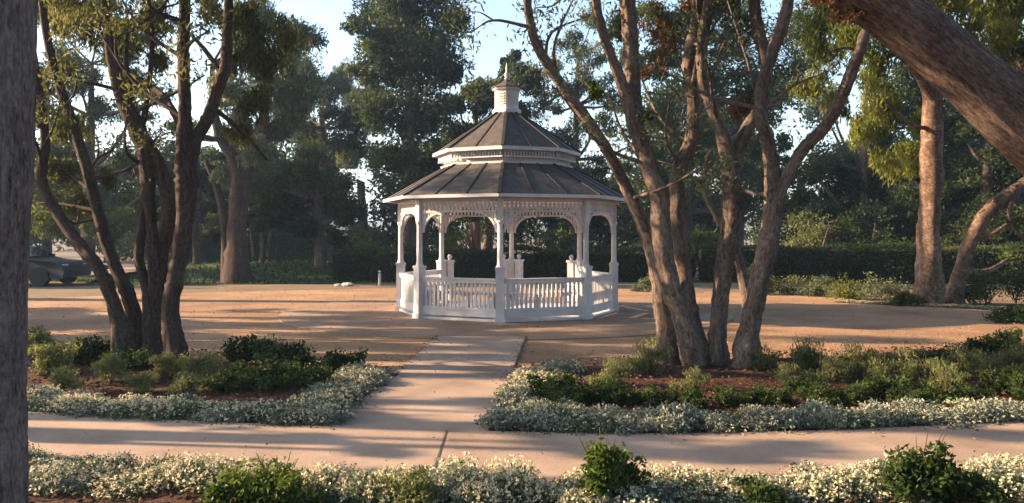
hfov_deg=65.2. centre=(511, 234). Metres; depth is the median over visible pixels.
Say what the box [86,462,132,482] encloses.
border plant
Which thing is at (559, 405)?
border plant
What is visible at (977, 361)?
tufted shrub
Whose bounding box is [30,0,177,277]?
backlit tree
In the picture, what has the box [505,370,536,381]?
border plant
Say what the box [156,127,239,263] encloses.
shaded tree
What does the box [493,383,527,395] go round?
border plant
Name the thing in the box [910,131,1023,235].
wood tree
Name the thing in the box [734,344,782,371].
tufted shrub
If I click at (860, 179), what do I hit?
blackish tree
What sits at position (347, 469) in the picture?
border plant
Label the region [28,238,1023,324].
ground
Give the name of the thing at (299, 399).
border plant
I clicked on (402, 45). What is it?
tall dark tree
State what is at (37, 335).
sage shrub
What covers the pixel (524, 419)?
border plant
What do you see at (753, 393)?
dark leafy shrub
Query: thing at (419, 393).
straight walkway
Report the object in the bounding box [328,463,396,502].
border plant
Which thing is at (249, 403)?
border plant
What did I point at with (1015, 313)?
bush
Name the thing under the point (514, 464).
border plant
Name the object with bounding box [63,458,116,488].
border plant
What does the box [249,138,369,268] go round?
dark understory tree
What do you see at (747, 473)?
border plant
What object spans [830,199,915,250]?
tall bush
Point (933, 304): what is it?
border plant
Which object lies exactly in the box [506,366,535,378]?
border plant
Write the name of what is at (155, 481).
border plant
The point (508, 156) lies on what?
gazebo
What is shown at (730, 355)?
fallen leaves
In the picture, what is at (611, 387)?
dark leafy shrub
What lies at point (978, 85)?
leaning tree
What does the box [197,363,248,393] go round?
dark leafy shrub
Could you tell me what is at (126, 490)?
border plant
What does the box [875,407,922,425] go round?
border plant
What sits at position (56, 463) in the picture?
border plant
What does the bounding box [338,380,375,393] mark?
border plant
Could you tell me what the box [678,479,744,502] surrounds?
border plant
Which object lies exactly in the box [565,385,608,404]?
dark leafy shrub
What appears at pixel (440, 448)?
path joint
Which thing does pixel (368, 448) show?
garden path
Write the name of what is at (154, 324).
multi stem tree
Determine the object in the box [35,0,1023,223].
sky
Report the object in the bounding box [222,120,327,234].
wood tree
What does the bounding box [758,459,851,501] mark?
border plant
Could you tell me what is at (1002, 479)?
border plant
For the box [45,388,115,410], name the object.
border plant
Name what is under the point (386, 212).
wood tree
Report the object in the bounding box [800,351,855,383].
tufted shrub
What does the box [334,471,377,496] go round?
border plant
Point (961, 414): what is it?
border plant
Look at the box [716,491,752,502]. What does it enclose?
border plant
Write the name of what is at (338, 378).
border plant
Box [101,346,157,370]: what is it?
dark leafy shrub
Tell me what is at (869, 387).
dark leafy shrub
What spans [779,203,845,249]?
tall bush
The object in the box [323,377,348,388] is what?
border plant
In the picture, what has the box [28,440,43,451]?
border plant
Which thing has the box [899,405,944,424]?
border plant
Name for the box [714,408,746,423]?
border plant
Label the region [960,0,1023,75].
canopy tree
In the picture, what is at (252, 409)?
border plant
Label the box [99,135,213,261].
wood tree
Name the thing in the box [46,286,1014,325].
fallen leaves
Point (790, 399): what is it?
dark leafy shrub
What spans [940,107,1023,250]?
corner tree
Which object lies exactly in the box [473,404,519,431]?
border plant
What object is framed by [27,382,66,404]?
border plant
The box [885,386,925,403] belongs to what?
dark leafy shrub
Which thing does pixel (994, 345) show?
dark leafy shrub
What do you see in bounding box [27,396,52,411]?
border plant
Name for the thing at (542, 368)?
border plant
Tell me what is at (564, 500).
border plant
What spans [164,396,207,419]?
border plant
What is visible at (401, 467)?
border plant
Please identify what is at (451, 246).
round bush
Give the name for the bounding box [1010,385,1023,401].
dark leafy shrub
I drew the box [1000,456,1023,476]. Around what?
border plant
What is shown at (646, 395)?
dark leafy shrub
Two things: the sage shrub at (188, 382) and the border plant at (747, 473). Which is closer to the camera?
the border plant at (747, 473)
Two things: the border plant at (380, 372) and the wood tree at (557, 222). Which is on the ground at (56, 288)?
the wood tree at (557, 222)
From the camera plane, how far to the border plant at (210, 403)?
7.24 m
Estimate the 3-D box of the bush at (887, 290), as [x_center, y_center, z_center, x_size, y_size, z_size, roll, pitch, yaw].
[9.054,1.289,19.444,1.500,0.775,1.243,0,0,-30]
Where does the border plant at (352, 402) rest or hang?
on the mulch bed at (224, 396)
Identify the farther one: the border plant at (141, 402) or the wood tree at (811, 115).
the wood tree at (811, 115)
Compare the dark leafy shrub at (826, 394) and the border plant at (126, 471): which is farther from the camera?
the dark leafy shrub at (826, 394)
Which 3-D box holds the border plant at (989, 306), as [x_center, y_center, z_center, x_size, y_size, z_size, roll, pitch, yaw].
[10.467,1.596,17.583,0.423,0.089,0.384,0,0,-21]
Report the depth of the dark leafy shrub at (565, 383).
7.75 m
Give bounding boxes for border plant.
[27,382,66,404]
[27,389,56,410]
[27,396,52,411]
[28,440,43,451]
[28,443,36,458]
[28,448,62,464]
[28,457,92,497]
[29,453,85,465]
[29,457,66,480]
[32,392,99,414]
[32,460,85,484]
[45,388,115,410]
[47,468,124,497]
[53,392,105,416]
[57,396,124,418]
[59,451,102,470]
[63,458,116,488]
[77,470,171,502]
[85,450,141,472]
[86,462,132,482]
[89,392,158,420]
[110,467,162,488]
[117,459,151,471]
[118,396,172,417]
[125,462,193,494]
[129,394,191,421]
[138,449,182,472]
[158,451,219,478]
[158,451,245,496]
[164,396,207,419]
[165,390,204,407]
[180,465,252,492]
[184,400,221,415]
[188,405,232,423]
[207,399,269,423]
[208,398,243,411]
[212,453,274,478]
[229,399,276,421]
[230,400,270,418]
[236,458,282,474]
[248,397,286,418]
[250,455,296,474]
[252,403,312,426]
[264,399,305,418]
[275,408,313,427]
[283,391,330,403]
[287,396,335,416]
[291,469,336,502]
[293,460,354,501]
[296,401,336,424]
[298,381,338,393]
[300,387,347,402]
[300,389,351,411]
[303,401,355,425]
[303,461,354,482]
[310,387,363,407]
[322,384,364,401]
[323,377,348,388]
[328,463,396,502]
[329,374,358,385]
[334,363,364,374]
[334,367,366,379]
[334,385,364,396]
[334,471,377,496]
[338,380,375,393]
[341,359,372,370]
[341,374,378,388]
[343,469,404,501]
[346,468,380,490]
[354,366,391,387]
[358,367,390,381]
[366,365,399,378]
[372,460,418,483]
[378,473,450,502]
[410,464,438,477]
[423,460,496,502]
[429,452,492,487]
[451,476,505,502]
[451,480,514,502]
[454,466,542,502]
[469,454,545,499]
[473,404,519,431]
[489,386,541,409]
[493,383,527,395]
[493,392,531,406]
[496,376,529,390]
[502,383,533,394]
[504,407,556,431]
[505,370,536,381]
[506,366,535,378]
[509,401,550,424]
[509,477,560,502]
[510,400,557,429]
[519,396,554,411]
[526,360,567,374]
[530,395,547,403]
[533,366,561,373]
[534,368,554,382]
[535,415,578,432]
[538,398,573,416]
[542,400,592,429]
[542,475,593,502]
[543,476,571,500]
[545,357,587,376]
[549,410,605,435]
[555,467,591,492]
[555,487,605,502]
[556,396,594,408]
[563,485,644,502]
[575,409,631,435]
[577,401,636,425]
[596,482,671,502]
[605,412,654,436]
[622,471,687,502]
[623,406,659,427]
[634,414,687,433]
[636,401,703,433]
[639,461,690,501]
[654,461,720,502]
[659,487,707,502]
[666,399,706,425]
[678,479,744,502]
[687,409,713,423]
[687,410,738,433]
[688,467,741,497]
[699,416,749,433]
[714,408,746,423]
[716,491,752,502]
[720,465,773,502]
[734,403,767,422]
[735,471,778,484]
[736,415,779,432]
[740,404,781,422]
[747,404,799,433]
[754,475,810,502]
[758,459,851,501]
[767,468,861,502]
[782,408,817,428]
[793,397,847,426]
[802,406,853,430]
[816,464,862,494]
[822,403,874,429]
[824,463,895,502]
[841,460,889,493]
[846,398,911,428]
[846,468,901,502]
[861,450,903,475]
[864,484,943,502]
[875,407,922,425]
[876,300,888,304]
[888,395,935,417]
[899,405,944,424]
[919,406,980,429]
[921,397,968,411]
[924,303,940,306]
[940,405,977,423]
[943,304,961,307]
[947,397,977,416]
[955,398,1007,424]
[957,459,1023,502]
[957,461,995,490]
[960,304,976,308]
[961,456,1008,485]
[968,451,1023,474]
[971,396,1023,421]
[980,305,995,309]
[996,400,1023,419]
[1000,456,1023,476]
[1001,470,1023,485]
[1008,485,1023,501]
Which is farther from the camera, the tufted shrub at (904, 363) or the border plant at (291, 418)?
the tufted shrub at (904, 363)
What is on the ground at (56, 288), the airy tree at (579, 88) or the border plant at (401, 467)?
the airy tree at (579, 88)
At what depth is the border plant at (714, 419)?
6.62 m
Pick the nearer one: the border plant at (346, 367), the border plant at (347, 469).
the border plant at (347, 469)
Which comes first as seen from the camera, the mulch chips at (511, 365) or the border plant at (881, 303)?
the mulch chips at (511, 365)
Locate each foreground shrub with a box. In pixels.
[199,452,330,502]
[376,464,447,502]
[569,427,651,502]
[732,475,789,502]
[871,431,971,502]
[937,471,1012,502]
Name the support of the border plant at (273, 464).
on the mulch bed at (165, 497)
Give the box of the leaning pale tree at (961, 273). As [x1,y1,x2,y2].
[945,0,1023,304]
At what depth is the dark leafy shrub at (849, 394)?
7.49 m
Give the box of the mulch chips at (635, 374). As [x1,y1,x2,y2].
[27,336,1023,424]
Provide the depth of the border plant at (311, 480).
4.81 m
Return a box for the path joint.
[433,430,446,470]
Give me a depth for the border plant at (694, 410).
6.84 m
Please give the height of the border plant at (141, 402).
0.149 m
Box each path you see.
[28,411,1023,488]
[73,263,146,276]
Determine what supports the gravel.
on the gravel court
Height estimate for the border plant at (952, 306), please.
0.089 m
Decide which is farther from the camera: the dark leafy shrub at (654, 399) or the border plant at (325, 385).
the border plant at (325, 385)
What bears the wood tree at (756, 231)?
on the ground at (56, 288)
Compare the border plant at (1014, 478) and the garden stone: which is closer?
the border plant at (1014, 478)
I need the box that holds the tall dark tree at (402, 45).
[338,0,475,252]
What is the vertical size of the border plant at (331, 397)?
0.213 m
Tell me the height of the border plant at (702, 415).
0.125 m
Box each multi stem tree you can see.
[31,0,313,367]
[426,0,869,367]
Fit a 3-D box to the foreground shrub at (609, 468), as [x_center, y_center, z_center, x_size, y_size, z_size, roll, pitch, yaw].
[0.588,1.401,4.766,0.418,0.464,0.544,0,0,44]
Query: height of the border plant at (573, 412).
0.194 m
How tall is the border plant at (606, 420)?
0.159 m
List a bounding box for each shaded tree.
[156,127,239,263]
[432,48,548,249]
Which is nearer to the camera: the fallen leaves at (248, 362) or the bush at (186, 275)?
the fallen leaves at (248, 362)
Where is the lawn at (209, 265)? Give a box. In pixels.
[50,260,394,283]
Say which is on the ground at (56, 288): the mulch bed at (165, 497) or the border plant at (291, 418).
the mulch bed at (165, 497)
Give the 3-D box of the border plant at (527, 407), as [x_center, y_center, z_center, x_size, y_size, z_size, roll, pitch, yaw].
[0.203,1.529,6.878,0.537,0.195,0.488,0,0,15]
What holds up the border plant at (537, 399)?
on the mulch bed at (716, 379)
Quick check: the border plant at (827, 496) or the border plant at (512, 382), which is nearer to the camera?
the border plant at (827, 496)
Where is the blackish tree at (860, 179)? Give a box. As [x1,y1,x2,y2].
[779,60,957,249]
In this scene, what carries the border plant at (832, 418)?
on the mulch bed at (716, 379)
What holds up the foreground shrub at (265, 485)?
on the mulch bed at (165, 497)
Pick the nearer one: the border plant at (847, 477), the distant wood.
the border plant at (847, 477)
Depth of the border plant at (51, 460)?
5.60 m
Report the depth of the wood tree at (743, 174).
46.11 m
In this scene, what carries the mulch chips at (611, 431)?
on the garden path at (368, 448)
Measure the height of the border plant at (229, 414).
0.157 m
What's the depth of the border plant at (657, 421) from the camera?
6.59 m
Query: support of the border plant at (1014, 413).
on the mulch bed at (716, 379)
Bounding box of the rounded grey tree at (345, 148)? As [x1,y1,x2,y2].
[269,51,389,259]
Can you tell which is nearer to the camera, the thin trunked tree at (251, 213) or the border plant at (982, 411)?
the border plant at (982, 411)
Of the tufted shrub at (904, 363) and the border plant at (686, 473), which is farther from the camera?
the tufted shrub at (904, 363)
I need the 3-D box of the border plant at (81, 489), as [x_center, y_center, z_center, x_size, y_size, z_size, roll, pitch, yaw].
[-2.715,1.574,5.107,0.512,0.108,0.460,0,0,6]
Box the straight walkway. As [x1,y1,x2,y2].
[332,336,525,430]
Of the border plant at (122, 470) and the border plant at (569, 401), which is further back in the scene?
the border plant at (569, 401)
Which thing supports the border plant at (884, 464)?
on the mulch bed at (165, 497)
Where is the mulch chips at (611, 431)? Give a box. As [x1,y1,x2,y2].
[31,411,1022,439]
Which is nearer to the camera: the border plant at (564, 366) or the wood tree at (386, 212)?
the border plant at (564, 366)
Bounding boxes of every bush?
[146,261,189,284]
[346,221,381,252]
[427,225,470,251]
[433,217,495,249]
[515,224,576,252]
[628,273,651,291]
[632,239,644,252]
[688,224,719,278]
[746,263,784,293]
[769,275,828,294]
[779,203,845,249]
[796,274,835,297]
[822,273,868,300]
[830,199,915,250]
[850,272,912,300]
[887,290,929,306]
[940,190,1010,250]
[946,266,1012,304]
[982,304,1023,323]
[994,269,1023,303]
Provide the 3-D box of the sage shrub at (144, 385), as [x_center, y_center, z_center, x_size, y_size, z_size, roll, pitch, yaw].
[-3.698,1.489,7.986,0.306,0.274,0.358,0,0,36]
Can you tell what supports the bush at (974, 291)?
on the ground at (56, 288)
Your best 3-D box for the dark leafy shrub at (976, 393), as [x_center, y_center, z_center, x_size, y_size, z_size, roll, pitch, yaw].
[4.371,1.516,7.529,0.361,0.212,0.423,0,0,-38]
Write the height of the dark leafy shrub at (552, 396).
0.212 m
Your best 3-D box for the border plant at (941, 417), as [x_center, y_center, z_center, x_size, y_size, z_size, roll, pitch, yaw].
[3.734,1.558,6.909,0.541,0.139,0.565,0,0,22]
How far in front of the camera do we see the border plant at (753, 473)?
5.11 m
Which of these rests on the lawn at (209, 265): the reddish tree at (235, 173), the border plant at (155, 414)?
the reddish tree at (235, 173)
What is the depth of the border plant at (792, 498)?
4.81 m
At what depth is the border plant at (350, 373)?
8.72 m
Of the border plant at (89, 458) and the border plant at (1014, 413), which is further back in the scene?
the border plant at (1014, 413)
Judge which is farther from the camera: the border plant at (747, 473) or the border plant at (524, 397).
the border plant at (524, 397)
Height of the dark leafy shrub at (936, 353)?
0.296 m
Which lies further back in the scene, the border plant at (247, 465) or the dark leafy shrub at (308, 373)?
the dark leafy shrub at (308, 373)
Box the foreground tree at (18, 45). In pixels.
[0,0,37,502]
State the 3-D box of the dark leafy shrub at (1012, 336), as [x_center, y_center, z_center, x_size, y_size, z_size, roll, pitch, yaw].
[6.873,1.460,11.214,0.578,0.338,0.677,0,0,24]
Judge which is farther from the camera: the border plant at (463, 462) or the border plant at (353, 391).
the border plant at (353, 391)
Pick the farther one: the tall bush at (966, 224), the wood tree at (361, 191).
the wood tree at (361, 191)
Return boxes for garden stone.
[341,282,353,285]
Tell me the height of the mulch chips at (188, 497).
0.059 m
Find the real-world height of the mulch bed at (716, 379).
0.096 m
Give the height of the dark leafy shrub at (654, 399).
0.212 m
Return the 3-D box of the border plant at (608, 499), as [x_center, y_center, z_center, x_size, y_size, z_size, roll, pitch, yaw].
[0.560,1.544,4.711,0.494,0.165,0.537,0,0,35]
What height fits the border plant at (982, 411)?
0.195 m
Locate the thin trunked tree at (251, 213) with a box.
[220,144,297,263]
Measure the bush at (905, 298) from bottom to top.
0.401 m
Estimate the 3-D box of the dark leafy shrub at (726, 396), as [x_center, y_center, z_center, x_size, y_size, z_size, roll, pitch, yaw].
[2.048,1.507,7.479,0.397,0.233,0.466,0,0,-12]
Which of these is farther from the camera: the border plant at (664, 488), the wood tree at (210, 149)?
the wood tree at (210, 149)
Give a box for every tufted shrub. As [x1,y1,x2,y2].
[583,355,633,386]
[611,334,675,374]
[666,365,712,391]
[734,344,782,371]
[769,362,803,381]
[785,333,833,372]
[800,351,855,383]
[821,340,879,376]
[860,352,913,387]
[877,341,948,383]
[907,351,964,388]
[915,362,970,392]
[931,341,980,375]
[959,344,1021,380]
[995,339,1023,368]
[1002,355,1023,374]
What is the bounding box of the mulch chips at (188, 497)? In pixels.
[28,459,1023,502]
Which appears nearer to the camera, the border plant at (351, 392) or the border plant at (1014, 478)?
the border plant at (1014, 478)
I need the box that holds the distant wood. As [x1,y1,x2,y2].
[32,187,1006,251]
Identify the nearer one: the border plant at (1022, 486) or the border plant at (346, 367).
the border plant at (1022, 486)
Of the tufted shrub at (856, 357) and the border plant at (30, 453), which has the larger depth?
the tufted shrub at (856, 357)
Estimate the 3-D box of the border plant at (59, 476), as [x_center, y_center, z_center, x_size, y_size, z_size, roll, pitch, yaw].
[-2.895,1.528,5.071,0.436,0.196,0.499,0,0,-9]
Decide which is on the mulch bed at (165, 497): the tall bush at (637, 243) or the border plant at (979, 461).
the border plant at (979, 461)
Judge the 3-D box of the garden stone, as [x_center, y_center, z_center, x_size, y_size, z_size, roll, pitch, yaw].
[-5.241,1.600,25.514,0.404,0.140,0.328,0,0,0]
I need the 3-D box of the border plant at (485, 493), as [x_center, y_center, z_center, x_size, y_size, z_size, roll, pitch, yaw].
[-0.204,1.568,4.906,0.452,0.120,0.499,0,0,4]
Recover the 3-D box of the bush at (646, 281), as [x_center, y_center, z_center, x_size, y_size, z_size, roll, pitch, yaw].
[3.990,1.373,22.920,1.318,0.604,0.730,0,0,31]
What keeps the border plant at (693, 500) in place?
on the mulch bed at (165, 497)
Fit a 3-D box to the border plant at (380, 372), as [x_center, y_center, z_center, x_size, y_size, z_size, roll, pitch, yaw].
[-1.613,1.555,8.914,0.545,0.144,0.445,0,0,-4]
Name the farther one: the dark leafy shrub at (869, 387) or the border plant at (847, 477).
the dark leafy shrub at (869, 387)
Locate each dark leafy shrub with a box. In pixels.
[61,332,110,364]
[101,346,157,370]
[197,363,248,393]
[220,332,283,363]
[231,359,303,392]
[248,338,322,369]
[283,361,335,388]
[310,346,367,373]
[523,386,562,402]
[526,369,588,398]
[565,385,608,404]
[588,378,636,404]
[611,386,652,405]
[634,383,675,406]
[667,386,714,408]
[711,384,754,406]
[741,386,784,404]
[753,383,798,406]
[780,375,829,394]
[797,386,843,406]
[832,383,861,406]
[847,373,913,400]
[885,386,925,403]
[914,348,960,365]
[914,385,952,405]
[925,384,975,406]
[952,336,1006,355]
[955,381,998,402]
[977,366,1023,395]
[979,326,1022,349]
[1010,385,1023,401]
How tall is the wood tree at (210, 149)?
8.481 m
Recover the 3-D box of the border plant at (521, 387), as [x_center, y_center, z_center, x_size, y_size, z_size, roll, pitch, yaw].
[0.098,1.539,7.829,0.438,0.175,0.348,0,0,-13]
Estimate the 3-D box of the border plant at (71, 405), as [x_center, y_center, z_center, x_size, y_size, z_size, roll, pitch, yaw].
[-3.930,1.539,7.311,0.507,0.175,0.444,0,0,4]
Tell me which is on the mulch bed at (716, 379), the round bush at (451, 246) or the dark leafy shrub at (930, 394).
the dark leafy shrub at (930, 394)
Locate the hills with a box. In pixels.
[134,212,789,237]
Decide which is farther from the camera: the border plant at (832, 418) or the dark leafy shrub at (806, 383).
the dark leafy shrub at (806, 383)
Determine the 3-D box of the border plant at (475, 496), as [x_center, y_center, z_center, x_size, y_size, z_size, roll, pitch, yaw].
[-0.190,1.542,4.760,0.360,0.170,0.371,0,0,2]
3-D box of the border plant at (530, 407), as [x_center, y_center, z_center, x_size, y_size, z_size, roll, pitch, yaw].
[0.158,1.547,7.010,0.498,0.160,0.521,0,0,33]
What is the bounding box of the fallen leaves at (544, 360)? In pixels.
[38,326,1023,463]
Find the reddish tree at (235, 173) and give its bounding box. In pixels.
[165,0,329,283]
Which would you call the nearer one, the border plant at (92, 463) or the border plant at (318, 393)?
the border plant at (92, 463)
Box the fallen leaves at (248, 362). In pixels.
[51,334,402,384]
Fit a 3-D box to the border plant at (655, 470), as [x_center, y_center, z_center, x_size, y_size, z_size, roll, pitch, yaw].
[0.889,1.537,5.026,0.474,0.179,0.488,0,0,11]
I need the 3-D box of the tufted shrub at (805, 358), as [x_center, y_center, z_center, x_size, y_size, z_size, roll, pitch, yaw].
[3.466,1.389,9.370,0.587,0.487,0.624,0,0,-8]
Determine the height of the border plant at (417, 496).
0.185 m
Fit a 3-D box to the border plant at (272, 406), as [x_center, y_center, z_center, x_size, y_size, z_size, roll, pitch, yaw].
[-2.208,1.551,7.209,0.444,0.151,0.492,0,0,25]
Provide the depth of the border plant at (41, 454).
5.67 m
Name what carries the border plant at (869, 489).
on the mulch bed at (165, 497)
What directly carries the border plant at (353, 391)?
on the mulch bed at (224, 396)
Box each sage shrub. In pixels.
[27,324,59,349]
[27,338,81,375]
[48,363,86,391]
[90,352,131,383]
[120,370,158,393]
[144,350,190,379]
[163,370,202,396]
[174,351,226,381]
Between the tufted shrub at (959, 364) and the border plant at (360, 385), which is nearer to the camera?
the border plant at (360, 385)
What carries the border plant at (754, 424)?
on the mulch bed at (716, 379)
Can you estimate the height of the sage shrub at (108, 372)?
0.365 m
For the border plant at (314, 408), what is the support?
on the mulch bed at (224, 396)
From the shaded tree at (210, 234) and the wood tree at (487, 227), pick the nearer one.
the shaded tree at (210, 234)
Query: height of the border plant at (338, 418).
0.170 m
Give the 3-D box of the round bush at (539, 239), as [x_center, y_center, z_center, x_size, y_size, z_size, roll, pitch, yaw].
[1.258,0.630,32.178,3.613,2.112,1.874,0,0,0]
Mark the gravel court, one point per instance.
(216, 326)
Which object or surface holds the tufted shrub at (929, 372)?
on the mulch bed at (716, 379)
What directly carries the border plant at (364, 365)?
on the mulch bed at (224, 396)
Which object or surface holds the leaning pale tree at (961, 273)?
on the ground at (56, 288)
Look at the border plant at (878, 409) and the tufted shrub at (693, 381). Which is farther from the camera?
the tufted shrub at (693, 381)
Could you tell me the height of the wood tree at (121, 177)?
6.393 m
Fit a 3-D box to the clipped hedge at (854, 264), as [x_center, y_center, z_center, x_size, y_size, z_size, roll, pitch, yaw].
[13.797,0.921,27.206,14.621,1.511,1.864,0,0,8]
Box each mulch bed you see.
[27,341,373,425]
[29,483,1022,502]
[491,341,1023,432]
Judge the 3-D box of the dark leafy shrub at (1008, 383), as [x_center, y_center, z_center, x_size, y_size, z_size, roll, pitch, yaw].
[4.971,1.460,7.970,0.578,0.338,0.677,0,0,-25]
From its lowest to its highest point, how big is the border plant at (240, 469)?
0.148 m
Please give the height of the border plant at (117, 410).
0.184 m
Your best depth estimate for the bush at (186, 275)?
26.47 m
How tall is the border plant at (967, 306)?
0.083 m
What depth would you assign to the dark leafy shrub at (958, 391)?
7.48 m
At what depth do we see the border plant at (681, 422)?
6.63 m
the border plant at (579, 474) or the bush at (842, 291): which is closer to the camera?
the border plant at (579, 474)
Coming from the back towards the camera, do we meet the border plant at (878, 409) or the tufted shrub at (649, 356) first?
the tufted shrub at (649, 356)
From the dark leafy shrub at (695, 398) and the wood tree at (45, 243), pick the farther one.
the wood tree at (45, 243)
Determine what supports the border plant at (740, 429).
on the mulch bed at (716, 379)
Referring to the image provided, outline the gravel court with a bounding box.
[28,287,1023,430]
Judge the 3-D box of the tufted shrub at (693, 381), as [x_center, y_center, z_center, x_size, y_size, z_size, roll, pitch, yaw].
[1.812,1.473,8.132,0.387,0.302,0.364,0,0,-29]
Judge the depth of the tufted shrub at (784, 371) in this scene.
8.50 m
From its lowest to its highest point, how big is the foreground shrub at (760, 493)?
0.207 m
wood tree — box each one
[30,137,105,252]
[31,177,43,248]
[49,147,159,262]
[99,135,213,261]
[172,143,295,231]
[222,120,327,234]
[348,180,378,235]
[350,125,470,252]
[452,209,558,249]
[504,162,610,250]
[540,152,648,252]
[604,67,744,242]
[679,76,807,249]
[745,165,854,249]
[792,63,915,240]
[881,82,980,238]
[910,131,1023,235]
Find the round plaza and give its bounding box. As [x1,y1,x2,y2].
[278,295,734,339]
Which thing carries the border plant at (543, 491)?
on the mulch bed at (165, 497)
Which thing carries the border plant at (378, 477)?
on the mulch bed at (165, 497)
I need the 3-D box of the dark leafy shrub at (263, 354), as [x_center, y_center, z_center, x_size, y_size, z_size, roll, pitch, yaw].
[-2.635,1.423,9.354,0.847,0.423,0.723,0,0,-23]
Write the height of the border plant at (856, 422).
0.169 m
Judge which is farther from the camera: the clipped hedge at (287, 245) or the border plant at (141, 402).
the clipped hedge at (287, 245)
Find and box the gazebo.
[382,63,625,322]
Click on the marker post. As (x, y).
(379, 277)
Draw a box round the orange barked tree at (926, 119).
[785,0,1023,305]
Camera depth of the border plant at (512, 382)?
8.30 m
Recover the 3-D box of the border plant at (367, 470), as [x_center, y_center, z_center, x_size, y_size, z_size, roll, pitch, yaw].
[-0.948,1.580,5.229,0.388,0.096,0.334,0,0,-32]
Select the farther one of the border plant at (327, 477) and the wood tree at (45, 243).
the wood tree at (45, 243)
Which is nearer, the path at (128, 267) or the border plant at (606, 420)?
the border plant at (606, 420)
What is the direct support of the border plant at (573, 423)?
on the mulch bed at (716, 379)
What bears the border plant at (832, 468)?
on the mulch bed at (165, 497)
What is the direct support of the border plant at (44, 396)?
on the mulch bed at (224, 396)
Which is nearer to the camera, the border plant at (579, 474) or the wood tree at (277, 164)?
the border plant at (579, 474)
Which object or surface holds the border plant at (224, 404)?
on the mulch bed at (224, 396)
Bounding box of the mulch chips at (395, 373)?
[316,336,439,429]
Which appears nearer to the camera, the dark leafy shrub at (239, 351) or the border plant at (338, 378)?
the border plant at (338, 378)
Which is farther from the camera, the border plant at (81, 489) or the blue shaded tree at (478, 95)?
the blue shaded tree at (478, 95)
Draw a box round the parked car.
[29,246,91,286]
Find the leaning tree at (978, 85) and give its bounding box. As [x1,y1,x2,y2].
[799,0,1023,174]
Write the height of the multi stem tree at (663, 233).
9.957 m
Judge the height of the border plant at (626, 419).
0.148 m
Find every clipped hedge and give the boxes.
[145,228,391,263]
[331,242,692,281]
[696,240,1023,284]
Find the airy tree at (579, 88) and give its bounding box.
[525,5,657,249]
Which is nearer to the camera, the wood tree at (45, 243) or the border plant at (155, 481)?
the border plant at (155, 481)
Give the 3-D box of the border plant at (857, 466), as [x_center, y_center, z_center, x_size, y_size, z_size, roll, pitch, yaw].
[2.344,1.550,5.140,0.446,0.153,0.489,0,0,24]
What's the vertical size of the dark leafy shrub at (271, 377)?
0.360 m
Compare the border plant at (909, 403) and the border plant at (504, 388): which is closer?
the border plant at (909, 403)
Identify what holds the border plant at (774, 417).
on the mulch bed at (716, 379)
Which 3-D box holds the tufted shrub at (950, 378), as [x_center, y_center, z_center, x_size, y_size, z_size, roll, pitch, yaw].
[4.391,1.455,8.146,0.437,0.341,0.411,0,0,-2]
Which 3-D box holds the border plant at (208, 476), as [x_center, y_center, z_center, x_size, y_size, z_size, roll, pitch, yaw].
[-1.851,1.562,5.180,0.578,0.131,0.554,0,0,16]
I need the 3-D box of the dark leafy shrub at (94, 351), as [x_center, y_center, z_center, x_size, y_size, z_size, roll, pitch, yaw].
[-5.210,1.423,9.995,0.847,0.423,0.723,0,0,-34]
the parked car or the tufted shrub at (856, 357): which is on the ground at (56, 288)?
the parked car
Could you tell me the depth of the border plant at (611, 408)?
6.86 m
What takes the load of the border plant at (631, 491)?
on the mulch bed at (165, 497)
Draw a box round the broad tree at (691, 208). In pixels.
[618,0,831,272]
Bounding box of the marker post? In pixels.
[378,270,381,285]
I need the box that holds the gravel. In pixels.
[32,287,1023,372]
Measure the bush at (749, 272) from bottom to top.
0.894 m
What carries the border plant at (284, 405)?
on the mulch bed at (224, 396)
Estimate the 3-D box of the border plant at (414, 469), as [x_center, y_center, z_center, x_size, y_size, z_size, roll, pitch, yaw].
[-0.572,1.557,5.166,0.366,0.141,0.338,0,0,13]
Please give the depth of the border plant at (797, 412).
6.75 m
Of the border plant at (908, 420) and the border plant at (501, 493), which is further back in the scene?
the border plant at (908, 420)
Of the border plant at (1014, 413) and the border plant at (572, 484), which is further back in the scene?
the border plant at (1014, 413)
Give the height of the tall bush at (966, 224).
3.253 m
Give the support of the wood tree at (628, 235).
on the ground at (56, 288)
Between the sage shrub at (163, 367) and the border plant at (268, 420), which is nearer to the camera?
the border plant at (268, 420)
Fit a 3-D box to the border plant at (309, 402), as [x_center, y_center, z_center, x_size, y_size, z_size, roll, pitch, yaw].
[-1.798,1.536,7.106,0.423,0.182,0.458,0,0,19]
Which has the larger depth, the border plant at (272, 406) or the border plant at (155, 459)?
the border plant at (272, 406)
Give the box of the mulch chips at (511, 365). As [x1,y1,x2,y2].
[476,336,531,430]
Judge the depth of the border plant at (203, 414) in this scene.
6.98 m
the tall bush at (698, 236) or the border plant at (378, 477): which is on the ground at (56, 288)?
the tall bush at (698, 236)
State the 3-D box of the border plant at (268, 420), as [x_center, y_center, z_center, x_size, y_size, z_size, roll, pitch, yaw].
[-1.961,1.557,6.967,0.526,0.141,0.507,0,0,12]
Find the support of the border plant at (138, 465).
on the mulch bed at (165, 497)
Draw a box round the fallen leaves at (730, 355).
[475,332,975,369]
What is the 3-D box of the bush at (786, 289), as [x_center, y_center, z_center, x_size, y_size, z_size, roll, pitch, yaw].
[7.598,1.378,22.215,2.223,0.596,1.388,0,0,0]

